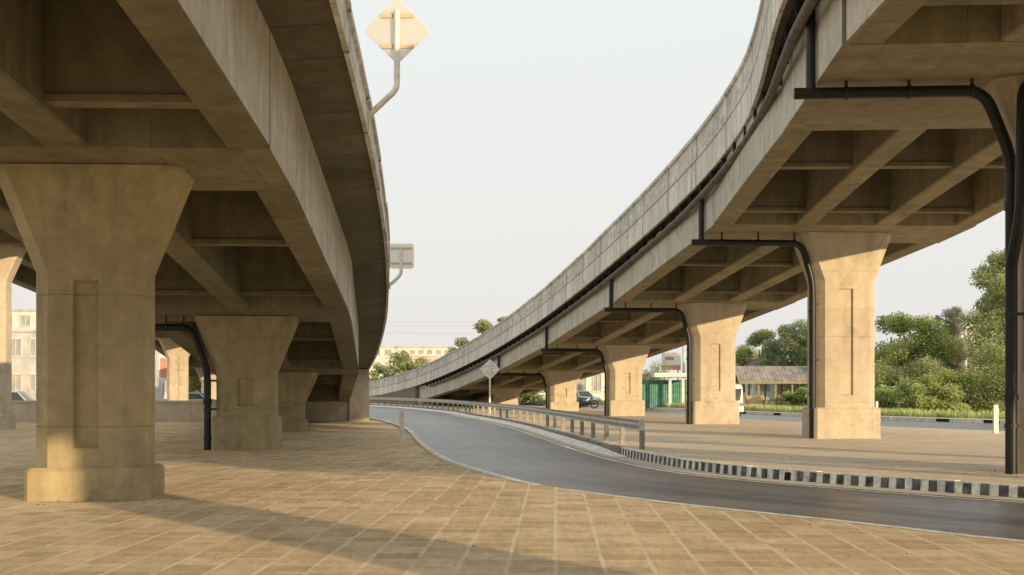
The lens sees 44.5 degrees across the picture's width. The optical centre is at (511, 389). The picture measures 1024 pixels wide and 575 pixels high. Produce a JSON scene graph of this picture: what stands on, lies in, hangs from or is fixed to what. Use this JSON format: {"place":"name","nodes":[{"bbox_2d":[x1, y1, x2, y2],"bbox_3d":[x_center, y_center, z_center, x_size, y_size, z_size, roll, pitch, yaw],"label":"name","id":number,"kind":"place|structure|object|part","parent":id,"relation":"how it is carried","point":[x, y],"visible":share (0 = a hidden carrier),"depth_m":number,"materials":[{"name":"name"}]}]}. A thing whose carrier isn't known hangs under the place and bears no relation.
{"place":"outdoors","nodes":[
{"label":"outdoors","id":0,"kind":"place"},
{"bbox_2d":[12,0,1004,389],"label":"sky","id":1,"kind":"structure","parent":0,"point":[514,133],"materials":[{"name":"white"}]},
{"bbox_2d":[0,420,1023,574],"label":"paved plaza","id":2,"kind":"structure","parent":0,"point":[341,462],"depth_m":14.37,"materials":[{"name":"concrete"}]},
{"bbox_2d":[0,229,215,428],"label":"flyover","id":3,"kind":"object","parent":2,"relation":"on","point":[18,269],"visible":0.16,"depth_m":50.83,"materials":[{"name":"concrete"}]},
{"bbox_2d":[12,400,215,421],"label":"wall","id":4,"kind":"structure","parent":2,"relation":"on","point":[165,410],"depth_m":60.85,"materials":[{"name":"concrete"}]},
{"bbox_2d":[399,411,404,440],"bbox_3d":[-3.406,1.132,38.700,0.156,0.937,0.111,0,0,0],"label":"marker post","id":5,"kind":"object","parent":2,"relation":"on","point":[401,427],"visible":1,"depth_m":38.65,"materials":[{"name":"white paint"}]},
{"bbox_2d":[369,418,541,484],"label":"kerb","id":6,"kind":"structure","parent":2,"relation":"on","point":[426,447],"depth_m":27.62,"materials":[{"name":"white paint"}]},
{"bbox_2d":[20,438,1018,572],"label":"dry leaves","id":7,"kind":"object","parent":2,"relation":"on","point":[498,506],"visible":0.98,"depth_m":17.51,"materials":[{"name":"brown plant"}]},
{"bbox_2d":[369,406,1023,539],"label":"road","id":8,"kind":"structure","parent":0,"point":[500,450],"depth_m":20.62,"materials":[{"name":"grey asphalt"}]},
{"bbox_2d":[369,405,626,456],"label":"kerb apron","id":9,"kind":"object","parent":8,"relation":"on","point":[586,445],"visible":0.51,"depth_m":44.02,"materials":[{"name":"white concrete"}]},
{"bbox_2d":[369,404,1023,497],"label":"striped kerb","id":10,"kind":"structure","parent":8,"relation":"on","point":[953,486],"depth_m":21.67,"materials":[{"name":"white paint"}]},
{"bbox_2d":[369,406,1023,502],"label":"lane line","id":11,"kind":"object","parent":8,"relation":"on","point":[710,476],"visible":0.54,"depth_m":23.97,"materials":[{"name":"paint"}]},
{"bbox_2d":[372,406,1023,500],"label":"gutter","id":12,"kind":"object","parent":8,"relation":"on","point":[645,463],"visible":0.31,"depth_m":22.53,"materials":[{"name":"concrete"}]},
{"bbox_2d":[561,489,1023,541],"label":"edge line","id":13,"kind":"object","parent":8,"relation":"on","point":[968,535],"visible":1,"depth_m":15.56,"materials":[{"name":"paint"}]},
{"bbox_2d":[369,403,1023,484],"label":"sandy verge","id":14,"kind":"structure","parent":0,"point":[915,452],"depth_m":31.23,"materials":[{"name":"beige sand"}]},
{"bbox_2d":[480,360,499,412],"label":"road sign","id":15,"kind":"object","parent":14,"relation":"on","point":[489,369],"visible":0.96,"depth_m":74.06,"materials":[{"name":"grey metal"}]},
{"bbox_2d":[369,397,644,448],"bbox_3d":[-4.734,1.080,78.464,4.851,0.720,98.964,0,0,-12],"label":"guardrail","id":16,"kind":"object","parent":14,"relation":"on","point":[621,423],"visible":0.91,"depth_m":45.41,"materials":[{"name":"metal"}]},
{"bbox_2d":[369,0,1023,473],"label":"flyover","id":17,"kind":"object","parent":14,"relation":"on","point":[829,158],"visible":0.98,"depth_m":35.09,"materials":[{"name":"concrete"}]},
{"bbox_2d":[992,405,998,432],"bbox_3d":[15.660,0.967,40.500,0.166,0.927,0.118,0,0,0],"label":"marker post","id":18,"kind":"object","parent":14,"relation":"on","point":[995,409],"visible":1,"depth_m":40.45,"materials":[{"name":"white paint"}]},
{"bbox_2d":[518,404,1004,430],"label":"road","id":19,"kind":"structure","parent":0,"point":[949,425],"depth_m":59.50,"materials":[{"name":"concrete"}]},
{"bbox_2d":[576,395,597,407],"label":"motorcycle","id":20,"kind":"object","parent":19,"relation":"on","point":[587,402],"visible":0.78,"depth_m":93.95,"materials":[{"name":"metal"}]},
{"bbox_2d":[576,391,600,405],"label":"car","id":21,"kind":"object","parent":19,"relation":"on","point":[583,394],"visible":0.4,"depth_m":116.94,"materials":[{"name":"silver metal"}]},
{"bbox_2d":[735,384,743,417],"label":"van","id":22,"kind":"object","parent":19,"relation":"on","point":[738,393],"visible":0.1,"depth_m":70.02,"materials":[{"name":"white paint"}]},
{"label":"rear window","id":23,"kind":"part","parent":22,"relation":"part of","materials":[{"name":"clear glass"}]},
{"bbox_2d":[544,404,1004,423],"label":"kerb","id":24,"kind":"structure","parent":19,"relation":"on","point":[954,420],"depth_m":65.35,"materials":[{"name":"white paint"}]},
{"bbox_2d":[741,411,992,422],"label":"kerb inlets","id":25,"kind":"object","parent":24,"relation":"attached to","point":[947,420],"visible":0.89,"depth_m":61.84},
{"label":"utility pole","id":26,"kind":"object","parent":19,"relation":"on","visible":0},
{"bbox_2d":[387,322,477,332],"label":"power lines","id":27,"kind":"object","parent":26,"relation":"attached to","point":[421,322],"visible":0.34,"depth_m":189.87,"materials":[{"name":"grey metal"}]},
{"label":"grass verge","id":28,"kind":"structure","parent":0,"visible":0},
{"bbox_2d":[576,373,604,400],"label":"building","id":29,"kind":"structure","parent":28,"relation":"on","point":[594,385],"depth_m":149.97,"materials":[{"name":"paint"}]},
{"bbox_2d":[577,378,585,390],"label":"window","id":30,"kind":"structure","parent":29,"relation":"in","point":[581,386],"depth_m":149.97,"materials":[{"name":"grey glass"}]},
{"bbox_2d":[592,373,601,391],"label":"window","id":31,"kind":"structure","parent":29,"relation":"in","point":[596,379],"depth_m":149.97,"materials":[{"name":"grey glass"}]},
{"bbox_2d":[642,378,686,408],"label":"sheet fence","id":32,"kind":"object","parent":28,"relation":"on","point":[654,393],"visible":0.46,"depth_m":100.02,"materials":[{"name":"green metal"}]},
{"bbox_2d":[651,373,686,407],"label":"shelter","id":33,"kind":"object","parent":28,"relation":"on","point":[669,403],"visible":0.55,"depth_m":97.90,"materials":[{"name":"white concrete"}]},
{"bbox_2d":[662,352,680,379],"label":"hoarding","id":34,"kind":"object","parent":28,"relation":"on","point":[673,360],"visible":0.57,"depth_m":127.95,"materials":[{"name":"white paint"}]},
{"bbox_2d":[682,346,684,377],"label":"utility pole","id":35,"kind":"object","parent":28,"relation":"on","point":[683,361],"visible":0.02,"depth_m":117.89,"materials":[{"name":"white paint"}]},
{"bbox_2d":[735,344,761,399],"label":"tree","id":36,"kind":"object","parent":28,"relation":"on","point":[744,347],"visible":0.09,"depth_m":139.45,"materials":[{"name":"green plant"}]},
{"bbox_2d":[744,396,763,404],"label":"vendor stall","id":37,"kind":"object","parent":28,"relation":"on","point":[753,399],"visible":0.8,"depth_m":97.68},
{"bbox_2d":[735,328,786,389],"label":"tree","id":38,"kind":"object","parent":28,"relation":"on","point":[758,338],"visible":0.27,"depth_m":125.64,"materials":[{"name":"green plant"}]},
{"bbox_2d":[744,357,789,399],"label":"house","id":39,"kind":"structure","parent":28,"relation":"on","point":[769,391],"depth_m":124.00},
{"bbox_2d":[760,384,769,390],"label":"window","id":40,"kind":"structure","parent":39,"relation":"in","point":[767,387],"depth_m":123.94,"materials":[{"name":"grey glass"}]},
{"bbox_2d":[778,384,786,394],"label":"door","id":41,"kind":"structure","parent":39,"relation":"in","point":[783,389],"depth_m":123.94,"materials":[{"name":"brown wood"}]},
{"bbox_2d":[735,366,806,406],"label":"pavilion","id":42,"kind":"structure","parent":28,"relation":"on","point":[774,375],"depth_m":102.92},
{"bbox_2d":[543,399,1004,418],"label":"grass","id":43,"kind":"structure","parent":28,"relation":"on","point":[962,413],"depth_m":66.17,"materials":[{"name":"green plant"}]},
{"bbox_2d":[754,319,806,392],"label":"tree","id":44,"kind":"object","parent":28,"relation":"on","point":[787,342],"visible":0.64,"depth_m":121.19,"materials":[{"name":"green plant"}]},
{"bbox_2d":[787,320,806,387],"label":"tree","id":45,"kind":"object","parent":28,"relation":"on","point":[799,356],"visible":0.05,"depth_m":119.12,"materials":[{"name":"green plant"}]},
{"bbox_2d":[875,312,919,376],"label":"tree","id":46,"kind":"object","parent":28,"relation":"on","point":[880,323],"visible":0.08,"depth_m":104.69,"materials":[{"name":"green plant"}]},
{"bbox_2d":[875,311,966,378],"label":"tree","id":47,"kind":"object","parent":28,"relation":"on","point":[932,342],"visible":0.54,"depth_m":99.40,"materials":[{"name":"green plant"}]},
{"bbox_2d":[933,305,972,373],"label":"tree","id":48,"kind":"object","parent":28,"relation":"on","point":[952,314],"visible":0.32,"depth_m":103.32,"materials":[{"name":"green plant"}]},
{"bbox_2d":[940,345,976,371],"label":"tree","id":49,"kind":"object","parent":28,"relation":"on","point":[969,363],"visible":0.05,"depth_m":114.28,"materials":[{"name":"green plant"}]},
{"bbox_2d":[935,325,995,378],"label":"building","id":50,"kind":"structure","parent":28,"relation":"on","point":[961,336],"depth_m":150.00,"materials":[{"name":"white"}]},
{"bbox_2d":[964,323,966,371],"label":"utility pole","id":51,"kind":"object","parent":28,"relation":"on","point":[965,334],"visible":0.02,"depth_m":111.90,"materials":[{"name":"white paint"}]},
{"bbox_2d":[955,248,1004,373],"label":"tree","id":52,"kind":"object","parent":28,"relation":"on","point":[983,275],"visible":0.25,"depth_m":96.42,"materials":[{"name":"green plant"}]},
{"bbox_2d":[976,272,1004,370],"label":"tree","id":53,"kind":"object","parent":28,"relation":"on","point":[999,299],"visible":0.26,"depth_m":90.22,"materials":[{"name":"green plant"}]},
{"label":"ground","id":54,"kind":"structure","parent":0,"visible":0},
{"bbox_2d":[12,391,32,399],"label":"car","id":55,"kind":"object","parent":54,"relation":"on","point":[19,395],"visible":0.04,"depth_m":73.37,"materials":[{"name":"silver metal"}]},
{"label":"side window","id":56,"kind":"part","parent":55,"relation":"part of","materials":[{"name":"grey glass"}]},
{"bbox_2d":[12,309,35,328],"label":"building","id":57,"kind":"structure","parent":54,"relation":"on","point":[23,318],"depth_m":190.00,"materials":[{"name":"beige paint"}]},
{"bbox_2d":[20,315,30,326],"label":"window","id":58,"kind":"structure","parent":57,"relation":"in","point":[25,320],"depth_m":189.95,"materials":[{"name":"grey glass"}]},
{"bbox_2d":[12,329,162,399],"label":"building","id":59,"kind":"structure","parent":54,"relation":"on","point":[24,360],"depth_m":150.00,"materials":[{"name":"beige paint"}]},
{"bbox_2d":[12,374,21,390],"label":"window","id":60,"kind":"structure","parent":59,"relation":"in","point":[16,378],"depth_m":149.97,"materials":[{"name":"grey glass"}]},
{"bbox_2d":[12,338,21,356],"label":"window","id":61,"kind":"structure","parent":59,"relation":"in","point":[16,342],"depth_m":149.97,"materials":[{"name":"grey glass"}]},
{"bbox_2d":[29,374,35,392],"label":"window","id":62,"kind":"structure","parent":59,"relation":"in","point":[32,376],"depth_m":149.97,"materials":[{"name":"grey glass"}]},
{"bbox_2d":[29,338,35,356],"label":"window","id":63,"kind":"structure","parent":59,"relation":"in","point":[32,340],"depth_m":149.97,"materials":[{"name":"grey glass"}]},
{"bbox_2d":[159,354,166,399],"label":"hoarding","id":64,"kind":"object","parent":54,"relation":"on","point":[162,368],"visible":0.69,"depth_m":139.94,"materials":[{"name":"white paint"}]},
{"bbox_2d":[164,381,166,398],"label":"building","id":65,"kind":"structure","parent":54,"relation":"on","point":[165,389],"depth_m":209.97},
{"bbox_2d":[164,381,166,392],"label":"window","id":66,"kind":"structure","parent":65,"relation":"in","point":[165,382],"depth_m":209.95,"materials":[{"name":"grey glass"}]},
{"bbox_2d":[0,0,389,500],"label":"flyover","id":67,"kind":"object","parent":54,"relation":"on","point":[202,181],"visible":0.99,"depth_m":18.04,"materials":[{"name":"concrete"}]},
{"bbox_2d":[365,0,429,118],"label":"road sign","id":68,"kind":"object","parent":67,"relation":"attached to","point":[397,31],"visible":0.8,"depth_m":22.27,"materials":[{"name":"grey metal"}]},
{"bbox_2d":[389,244,413,288],"bbox_3d":[-3.618,-3.987,40.528,0.863,1.476,0.165,0,0,0],"label":"road sign","id":69,"kind":"object","parent":67,"relation":"attached to","point":[401,257],"visible":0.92,"depth_m":40.57,"materials":[{"name":"grey metal"}]},
{"bbox_2d":[189,376,200,392],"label":"tree","id":70,"kind":"object","parent":54,"relation":"on","point":[194,383],"visible":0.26,"depth_m":148.21,"materials":[{"name":"green plant"}]},
{"bbox_2d":[189,392,214,399],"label":"car","id":71,"kind":"object","parent":54,"relation":"on","point":[196,396],"visible":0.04,"depth_m":94.26,"materials":[{"name":"grey paint"}]},
{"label":"side window","id":72,"kind":"part","parent":71,"relation":"part of","materials":[{"name":"grey glass"}]},
{"bbox_2d":[369,345,398,377],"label":"building","id":73,"kind":"structure","parent":54,"relation":"on","point":[385,351],"depth_m":260.00,"materials":[{"name":"beige paint"}]},
{"bbox_2d":[384,349,391,355],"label":"window","id":74,"kind":"structure","parent":73,"relation":"in","point":[387,351],"depth_m":259.95,"materials":[{"name":"grey glass"}]},
{"bbox_2d":[369,363,403,380],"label":"tree","id":75,"kind":"object","parent":54,"relation":"on","point":[385,371],"visible":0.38,"depth_m":149.10,"materials":[{"name":"green plant"}]},
{"bbox_2d":[380,350,428,377],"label":"tree","id":76,"kind":"object","parent":54,"relation":"on","point":[401,359],"visible":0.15,"depth_m":156.52,"materials":[{"name":"green plant"}]},
{"bbox_2d":[398,355,443,367],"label":"building","id":77,"kind":"structure","parent":54,"relation":"on","point":[430,358],"depth_m":300.00,"materials":[{"name":"beige paint"}]},
{"bbox_2d":[397,346,451,354],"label":"building","id":78,"kind":"structure","parent":54,"relation":"on","point":[427,350],"depth_m":329.97,"materials":[{"name":"beige paint"}]},
{"bbox_2d":[418,350,423,354],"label":"window","id":79,"kind":"structure","parent":78,"relation":"in","point":[420,352],"depth_m":329.98,"materials":[{"name":"grey glass"}]},
{"bbox_2d":[444,337,467,354],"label":"tree","id":80,"kind":"object","parent":54,"relation":"on","point":[460,343],"visible":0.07,"depth_m":167.24,"materials":[{"name":"green plant"}]},
{"bbox_2d":[473,317,491,333],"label":"tree","id":81,"kind":"object","parent":54,"relation":"on","point":[483,326],"visible":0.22,"depth_m":164.34,"materials":[{"name":"green plant"}]},
{"bbox_2d":[492,316,505,326],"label":"tree","id":82,"kind":"object","parent":54,"relation":"on","point":[500,319],"visible":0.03,"depth_m":180.43,"materials":[{"name":"green plant"}]},
{"bbox_2d":[518,390,545,405],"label":"tree","id":83,"kind":"object","parent":54,"relation":"on","point":[534,399],"visible":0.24,"depth_m":124.10,"materials":[{"name":"green plant"}]},
{"bbox_2d":[642,358,672,379],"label":"bush","id":84,"kind":"object","parent":54,"relation":"on","point":[645,375],"visible":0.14,"depth_m":111.77,"materials":[{"name":"green plant"}]},
{"bbox_2d":[774,387,806,406],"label":"bush","id":85,"kind":"object","parent":54,"relation":"on","point":[797,398],"visible":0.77,"depth_m":96.78,"materials":[{"name":"green plant"}]},
{"bbox_2d":[875,360,914,405],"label":"bush","id":86,"kind":"object","parent":54,"relation":"on","point":[891,376],"visible":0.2,"depth_m":85.68,"materials":[{"name":"green plant"}]},
{"bbox_2d":[875,376,915,410],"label":"bush","id":87,"kind":"object","parent":54,"relation":"on","point":[886,396],"visible":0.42,"depth_m":82.45,"materials":[{"name":"green plant"}]},
{"bbox_2d":[895,382,945,411],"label":"bush","id":88,"kind":"object","parent":54,"relation":"on","point":[919,399],"visible":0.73,"depth_m":79.56,"materials":[{"name":"green plant"}]},
{"bbox_2d":[889,354,956,385],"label":"bush","id":89,"kind":"object","parent":54,"relation":"on","point":[925,369],"visible":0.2,"depth_m":85.41,"materials":[{"name":"green plant"}]},
{"bbox_2d":[902,367,960,396],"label":"bush","id":90,"kind":"object","parent":54,"relation":"on","point":[943,379],"visible":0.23,"depth_m":81.51,"materials":[{"name":"green plant"}]},
{"bbox_2d":[927,383,971,411],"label":"bush","id":91,"kind":"object","parent":54,"relation":"on","point":[950,396],"visible":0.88,"depth_m":79.00,"materials":[{"name":"green plant"}]},
{"bbox_2d":[939,370,985,382],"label":"bush","id":92,"kind":"object","parent":54,"relation":"on","point":[957,373],"visible":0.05,"depth_m":84.60,"materials":[{"name":"green plant"}]},
{"bbox_2d":[946,371,1001,411],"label":"bush","id":93,"kind":"object","parent":54,"relation":"on","point":[964,384],"visible":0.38,"depth_m":80.44,"materials":[{"name":"green plant"}]},
{"bbox_2d":[958,331,1004,410],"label":"bush","id":94,"kind":"object","parent":54,"relation":"on","point":[994,357],"visible":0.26,"depth_m":83.45,"materials":[{"name":"green plant"}]},
{"bbox_2d":[966,362,1004,411],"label":"bush","id":95,"kind":"object","parent":54,"relation":"on","point":[997,381],"visible":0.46,"depth_m":79.42,"materials":[{"name":"green plant"}]}
]}

